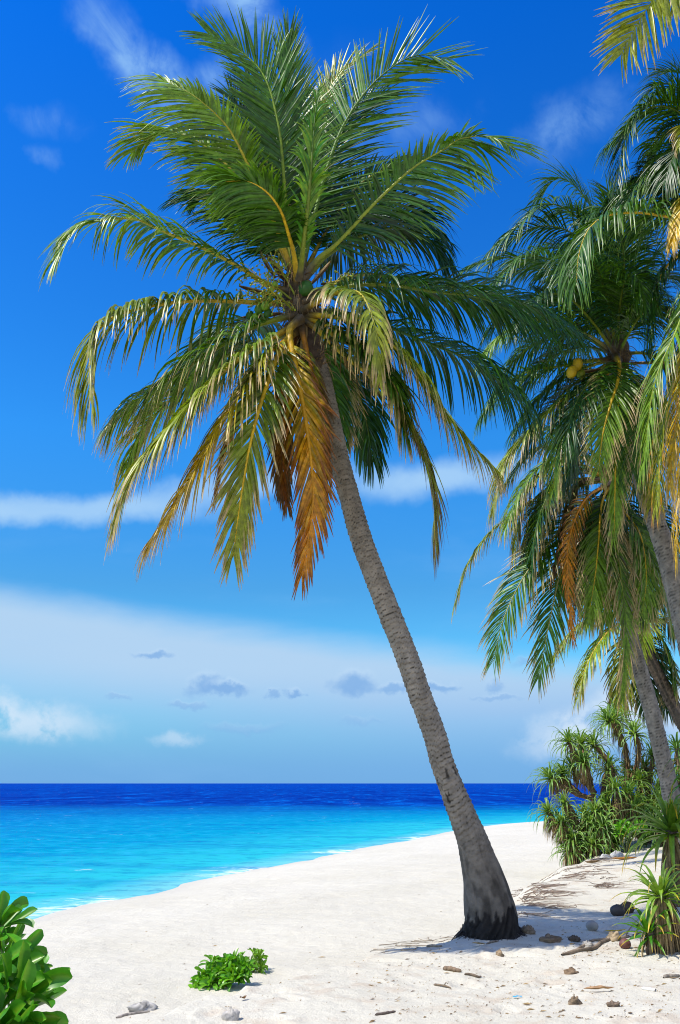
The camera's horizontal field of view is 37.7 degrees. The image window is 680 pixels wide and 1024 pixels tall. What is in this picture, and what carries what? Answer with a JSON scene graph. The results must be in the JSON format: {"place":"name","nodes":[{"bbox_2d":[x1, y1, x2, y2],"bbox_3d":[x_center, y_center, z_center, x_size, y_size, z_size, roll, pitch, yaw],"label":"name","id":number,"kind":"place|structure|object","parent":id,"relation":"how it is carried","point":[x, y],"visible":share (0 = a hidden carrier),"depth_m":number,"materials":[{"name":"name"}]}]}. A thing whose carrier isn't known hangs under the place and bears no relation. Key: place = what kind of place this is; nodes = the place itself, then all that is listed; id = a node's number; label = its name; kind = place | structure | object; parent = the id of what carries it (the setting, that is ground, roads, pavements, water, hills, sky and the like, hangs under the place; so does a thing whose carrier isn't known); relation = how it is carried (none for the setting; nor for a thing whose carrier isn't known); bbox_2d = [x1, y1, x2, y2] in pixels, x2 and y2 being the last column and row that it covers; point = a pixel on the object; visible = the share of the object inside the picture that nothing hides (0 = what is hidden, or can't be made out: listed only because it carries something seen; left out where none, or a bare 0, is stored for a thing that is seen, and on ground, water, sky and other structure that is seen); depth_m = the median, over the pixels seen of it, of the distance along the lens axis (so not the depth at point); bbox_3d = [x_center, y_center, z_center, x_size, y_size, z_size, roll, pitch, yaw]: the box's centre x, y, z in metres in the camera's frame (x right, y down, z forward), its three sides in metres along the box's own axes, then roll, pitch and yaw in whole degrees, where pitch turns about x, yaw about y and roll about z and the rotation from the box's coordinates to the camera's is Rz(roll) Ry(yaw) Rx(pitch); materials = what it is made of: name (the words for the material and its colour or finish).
{"place":"outdoors","nodes":[
{"label":"outdoors","id":0,"kind":"place"},
{"bbox_2d":[0,783,654,918],"bbox_3d":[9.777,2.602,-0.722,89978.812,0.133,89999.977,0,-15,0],"label":"sea water","id":1,"kind":"structure","parent":0,"point":[64,846],"depth_m":65.15,"materials":[{"name":"blue liquid"}]},
{"bbox_2d":[0,0,679,782],"label":"sky","id":2,"kind":"structure","parent":0,"point":[172,674],"materials":[{"name":"blue"}]},
{"bbox_2d":[5,810,679,1023],"bbox_3d":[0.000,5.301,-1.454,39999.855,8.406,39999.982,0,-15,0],"label":"sand ground","id":3,"kind":"structure","parent":0,"point":[366,897],"depth_m":12.89,"materials":[{"name":"white sand"}]},
{"bbox_2d":[0,890,72,1023],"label":"sea lettuce shrub","id":4,"kind":"object","parent":3,"relation":"on","point":[31,981],"visible":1,"depth_m":2.74,"materials":[{"name":"green plant"}]},
{"bbox_2d":[116,1011,149,1017],"bbox_3d":[-1.966,4.750,9.421,0.042,0.031,0.371,-15,-21,43],"label":"driftwood","id":5,"kind":"object","parent":3,"relation":"on","point":[129,1013],"visible":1,"depth_m":9.41,"materials":[{"name":"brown wood"}]},
{"bbox_2d":[127,1000,157,1011],"bbox_3d":[-1.909,4.791,9.595,0.312,0.143,0.133,7,-17,-25],"label":"stone","id":6,"kind":"object","parent":3,"relation":"on","point":[143,1005],"visible":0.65,"depth_m":9.57,"materials":[{"name":"grey stone"}]},
{"bbox_2d":[188,948,257,991],"bbox_3d":[-1.261,4.961,10.604,0.771,0.540,0.575,0,-15,0],"label":"sea lettuce shrub","id":7,"kind":"object","parent":3,"relation":"on","point":[227,970],"visible":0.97,"depth_m":10.58,"materials":[{"name":"green plant"}]},
{"bbox_2d":[221,1006,239,1020],"bbox_3d":[-0.827,3.825,7.513,0.136,0.181,0.095,9,-18,-30],"label":"beach stone","id":8,"kind":"object","parent":3,"relation":"on","point":[230,1014],"visible":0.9,"depth_m":7.50,"materials":[{"name":"white stone"}]},
{"bbox_2d":[247,948,267,974],"bbox_3d":[-0.996,5.198,11.489,0.352,0.322,0.436,0,-15,0],"label":"sea lettuce shrub","id":9,"kind":"object","parent":3,"relation":"on","point":[258,956],"visible":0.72,"depth_m":11.42,"materials":[{"name":"green plant"}]},
{"bbox_2d":[38,3,599,940],"bbox_3d":[-0.229,-1.441,12.368,6.761,13.286,4.155,-4,-16,16],"label":"coconut palm","id":10,"kind":"object","parent":3,"relation":"on","point":[272,175],"visible":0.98,"depth_m":12.32,"materials":[{"name":"green plant"}]},
{"bbox_2d":[375,1010,395,1015],"bbox_3d":[0.347,3.783,7.515,0.179,0.028,0.032,7,-17,-25],"label":"stick","id":11,"kind":"object","parent":3,"relation":"on","point":[383,1013],"visible":1,"depth_m":7.50,"materials":[{"name":"brown wood"}]},
{"bbox_2d":[128,849,679,1022],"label":"leaf litter","id":12,"kind":"object","parent":3,"relation":"on","point":[527,1003],"visible":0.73,"depth_m":8.66,"materials":[{"name":"brown plant"}]},
{"bbox_2d":[426,944,441,946],"bbox_3d":[1.018,4.685,10.750,0.174,0.032,0.034,-2,-15,8],"label":"stick","id":13,"kind":"object","parent":3,"relation":"on","point":[431,945],"visible":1,"depth_m":10.74,"materials":[{"name":"brown wood"}]},
{"bbox_2d":[433,982,450,987],"bbox_3d":[0.890,4.106,8.652,0.191,0.042,0.022,-14,-20,41],"label":"stick","id":14,"kind":"object","parent":3,"relation":"on","point":[442,985],"visible":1,"depth_m":8.64,"materials":[{"name":"brown wood"}]},
{"bbox_2d":[443,966,461,971],"bbox_3d":[1.044,4.250,9.253,0.191,0.048,0.047,-10,-18,32],"label":"stick","id":15,"kind":"object","parent":3,"relation":"on","point":[450,968],"visible":1,"depth_m":9.24,"materials":[{"name":"brown wood"}]},
{"bbox_2d":[464,973,481,977],"bbox_3d":[1.213,4.218,9.062,0.164,0.044,0.038,2,-15,-8],"label":"stick","id":16,"kind":"object","parent":3,"relation":"on","point":[473,975],"visible":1,"depth_m":9.05,"materials":[{"name":"brown wood"}]},
{"bbox_2d":[496,949,504,956],"bbox_3d":[1.637,4.508,10.184,0.073,0.079,0.077,15,-21,-43],"label":"seashell","id":17,"kind":"object","parent":3,"relation":"on","point":[499,953],"visible":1,"depth_m":10.16,"materials":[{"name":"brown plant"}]},
{"bbox_2d":[372,851,640,952],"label":"roots","id":18,"kind":"object","parent":3,"relation":"on","point":[552,891],"visible":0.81,"depth_m":16.00,"materials":[{"name":"wood"}]},
{"bbox_2d":[521,925,535,934],"bbox_3d":[2.154,4.777,11.397,0.169,0.115,0.134,0,-15,0],"label":"coconut husk","id":19,"kind":"object","parent":3,"relation":"on","point":[528,929],"visible":0.99,"depth_m":11.36,"materials":[{"name":"brown plant"}]},
{"bbox_2d":[539,933,561,942],"bbox_3d":[2.307,4.665,10.906,0.202,0.082,0.207,13,-20,-39],"label":"coconut husk","id":20,"kind":"object","parent":3,"relation":"on","point":[548,937],"visible":1,"depth_m":10.86,"materials":[{"name":"brown plant"}]},
{"bbox_2d":[445,156,679,655],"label":"coconut palm","id":21,"kind":"object","parent":3,"relation":"on","point":[611,315],"visible":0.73,"depth_m":18.93,"materials":[{"name":"green plant"}]},
{"bbox_2d":[451,413,679,843],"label":"coconut palm","id":22,"kind":"object","parent":3,"relation":"on","point":[589,570],"visible":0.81,"depth_m":20.70,"materials":[{"name":"green plant"}]},
{"bbox_2d":[528,789,612,866],"bbox_3d":[5.310,7.430,23.167,2.007,1.960,1.733,0,-15,0],"label":"screw pine","id":23,"kind":"object","parent":3,"relation":"on","point":[575,846],"visible":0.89,"depth_m":22.94,"materials":[{"name":"green plant"}]},
{"bbox_2d":[563,967,578,974],"bbox_3d":[2.154,4.290,9.312,0.120,0.063,0.124,-12,-19,36],"label":"coconut husk","id":24,"kind":"object","parent":3,"relation":"on","point":[570,970],"visible":1,"depth_m":9.29,"materials":[{"name":"brown plant"}]},
{"bbox_2d":[568,935,580,940],"bbox_3d":[2.600,4.722,11.040,0.152,0.063,0.129,0,-15,0],"label":"coconut husk","id":25,"kind":"object","parent":3,"relation":"on","point":[574,938],"visible":1,"depth_m":11.00,"materials":[{"name":"brown plant"}]},
{"bbox_2d":[568,995,582,1004],"bbox_3d":[1.862,3.888,7.934,0.139,0.078,0.099,10,-18,-33],"label":"coconut husk","id":26,"kind":"object","parent":3,"relation":"on","point":[573,1000],"visible":1,"depth_m":7.91,"materials":[{"name":"brown plant"}]},
{"bbox_2d":[526,724,628,849],"bbox_3d":[5.861,6.814,24.182,2.592,3.330,1.708,9,-18,-29],"label":"screw pine","id":27,"kind":"object","parent":3,"relation":"on","point":[580,758],"visible":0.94,"depth_m":24.22,"materials":[{"name":"green plant"}]},
{"bbox_2d":[561,938,610,954],"bbox_3d":[2.746,4.635,10.659,0.104,0.064,1.673,-10,-18,34],"label":"stick","id":28,"kind":"object","parent":3,"relation":"on","point":[591,948],"visible":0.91,"depth_m":10.36,"materials":[{"name":"brown wood"}]},
{"bbox_2d":[579,940,594,946],"bbox_3d":[2.668,4.659,10.750,0.188,0.064,0.142,0,-15,0],"label":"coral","id":29,"kind":"object","parent":3,"relation":"on","point":[588,943],"visible":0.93,"depth_m":10.73,"materials":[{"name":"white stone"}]},
{"bbox_2d":[586,920,597,930],"bbox_3d":[2.965,4.872,11.710,0.152,0.129,0.129,0,-15,0],"label":"coconut","id":30,"kind":"object","parent":3,"relation":"on","point":[591,925],"visible":1,"depth_m":11.67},
{"bbox_2d":[585,860,599,862],"bbox_3d":[5.334,7.379,21.006,0.350,0.057,0.122,0,-15,0],"label":"dry leaf","id":31,"kind":"object","parent":3,"relation":"on","point":[592,861],"visible":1,"depth_m":20.98,"materials":[{"name":"brown plant"}]},
{"bbox_2d":[584,985,613,988],"bbox_3d":[2.185,4.012,8.394,0.269,0.025,0.078,0,-15,0],"label":"dry leaf","id":32,"kind":"object","parent":3,"relation":"on","point":[598,987],"visible":1,"depth_m":8.40,"materials":[{"name":"beige plant"}]},
{"bbox_2d":[599,854,611,857],"bbox_3d":[5.841,7.606,21.939,0.286,0.141,0.208,0,-15,0],"label":"beach stone","id":33,"kind":"object","parent":3,"relation":"on","point":[604,856],"visible":0.59,"depth_m":21.88,"materials":[{"name":"grey stone"}]},
{"bbox_2d":[577,919,640,947],"bbox_3d":[3.042,4.713,11.163,0.169,0.210,1.712,-14,-20,41],"label":"stick","id":34,"kind":"object","parent":3,"relation":"on","point":[600,939],"visible":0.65,"depth_m":11.07,"materials":[{"name":"brown wood"}]},
{"bbox_2d":[573,773,651,854],"bbox_3d":[6.517,7.268,23.265,2.102,2.270,1.496,11,-19,-35],"label":"screw pine","id":35,"kind":"object","parent":3,"relation":"on","point":[606,815],"visible":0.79,"depth_m":23.28,"materials":[{"name":"green plant"}]},
{"bbox_2d":[606,1000,619,1006],"bbox_3d":[2.137,3.850,7.802,0.115,0.056,0.081,0,-15,0],"label":"coconut husk","id":36,"kind":"object","parent":3,"relation":"on","point":[611,1003],"visible":1,"depth_m":7.78,"materials":[{"name":"brown plant"}]},
{"bbox_2d":[548,546,679,731],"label":"coconut palm","id":37,"kind":"object","parent":3,"relation":"on","point":[668,698],"visible":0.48,"depth_m":27.29,"materials":[{"name":"green plant"}]},
{"bbox_2d":[549,49,679,578],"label":"coconut palm","id":38,"kind":"object","parent":3,"relation":"on","point":[653,176],"visible":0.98,"depth_m":17.40,"materials":[{"name":"green plant"}]},
{"bbox_2d":[606,931,622,940],"bbox_3d":[3.055,4.721,11.078,0.162,0.105,0.146,9,-18,-31],"label":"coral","id":39,"kind":"object","parent":3,"relation":"on","point":[613,936],"visible":0.94,"depth_m":11.04,"materials":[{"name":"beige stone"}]},
{"bbox_2d":[610,851,623,856],"bbox_3d":[6.135,7.605,22.051,0.302,0.231,0.240,-3,-16,12],"label":"beach stone","id":40,"kind":"object","parent":3,"relation":"on","point":[616,853],"visible":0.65,"depth_m":22.00,"materials":[{"name":"grey stone"}]},
{"bbox_2d":[610,904,624,915],"bbox_3d":[3.681,5.290,13.199,0.201,0.168,0.171,0,-15,0],"label":"coconut","id":41,"kind":"object","parent":3,"relation":"on","point":[617,909],"visible":0.9,"depth_m":13.14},
{"bbox_2d":[585,697,650,841],"bbox_3d":[7.030,6.561,25.046,1.712,3.778,1.883,0,-15,0],"label":"screw pine","id":42,"kind":"object","parent":3,"relation":"on","point":[612,720],"visible":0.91,"depth_m":25.05,"materials":[{"name":"green plant"}]},
{"bbox_2d":[612,857,636,858],"bbox_3d":[6.068,7.409,21.300,0.620,0.051,0.159,3,-16,-11],"label":"dry leaf","id":43,"kind":"object","parent":3,"relation":"on","point":[622,857],"visible":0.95,"depth_m":21.29,"materials":[{"name":"brown plant"}]},
{"bbox_2d":[619,938,630,948],"bbox_3d":[3.025,4.585,10.566,0.127,0.109,0.110,0,-15,0],"label":"coconut","id":44,"kind":"object","parent":3,"relation":"on","point":[626,945],"visible":0.96,"depth_m":10.53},
{"bbox_2d":[620,901,634,913],"bbox_3d":[3.906,5.390,13.541,0.210,0.176,0.179,0,-15,0],"label":"coconut","id":45,"kind":"object","parent":3,"relation":"on","point":[627,906],"visible":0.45,"depth_m":13.47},
{"bbox_2d":[613,818,647,852],"bbox_3d":[6.682,7.434,22.852,0.809,0.798,1.006,-5,-16,19],"label":"sea lettuce shrub","id":46,"kind":"object","parent":3,"relation":"on","point":[618,825],"visible":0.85,"depth_m":22.73,"materials":[{"name":"green plant"}]},
{"bbox_2d":[590,0,679,82],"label":"coconut palm","id":47,"kind":"object","parent":3,"relation":"on","point":[660,8],"visible":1,"depth_m":15.12,"materials":[{"name":"green plant"}]},
{"bbox_2d":[608,779,679,906],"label":"screw pine","id":48,"kind":"object","parent":3,"relation":"on","point":[669,824],"visible":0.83,"depth_m":14.09,"materials":[{"name":"green plant"}]},
{"bbox_2d":[612,858,679,955],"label":"screw pine","id":49,"kind":"object","parent":3,"relation":"on","point":[659,898],"visible":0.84,"depth_m":10.32,"materials":[{"name":"green plant"}]},
{"bbox_2d":[615,907,679,957],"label":"screw pine","id":50,"kind":"object","parent":3,"relation":"on","point":[650,941],"visible":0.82,"depth_m":10.23,"materials":[{"name":"green plant"}]},
{"bbox_2d":[619,739,677,846],"bbox_3d":[7.657,7.005,24.674,2.592,2.720,2.139,0,-15,0],"label":"screw pine","id":51,"kind":"object","parent":3,"relation":"on","point":[648,772],"visible":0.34,"depth_m":24.59,"materials":[{"name":"green plant"}]},
{"bbox_2d":[642,987,655,991],"bbox_3d":[2.617,4.046,8.440,0.025,0.029,0.142,11,-19,-35],"label":"white tube","id":52,"kind":"object","parent":3,"relation":"on","point":[648,988],"visible":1,"depth_m":8.43,"materials":[{"name":"plastic"}]},
{"bbox_2d":[634,732,679,849],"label":"screw pine","id":53,"kind":"object","parent":3,"relation":"on","point":[675,743],"visible":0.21,"depth_m":23.98,"materials":[{"name":"green plant"}]},
{"bbox_2d":[663,756,679,814],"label":"screw pine","id":54,"kind":"object","parent":3,"relation":"on","point":[672,789],"visible":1,"depth_m":13.70,"materials":[{"name":"green plant"}]},
{"bbox_2d":[663,973,679,977],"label":"stick","id":55,"kind":"object","parent":3,"relation":"on","point":[670,975],"visible":1,"depth_m":9.06,"materials":[{"name":"brown wood"}]},
{"bbox_2d":[618,761,632,841],"bbox_3d":[7.367,7.331,25.319,0.689,2.086,0.542,-10,-18,34],"label":"sea lettuce shrub","id":56,"kind":"object","parent":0,"point":[624,771],"visible":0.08,"depth_m":25.52,"materials":[{"name":"green plant"}]}
]}

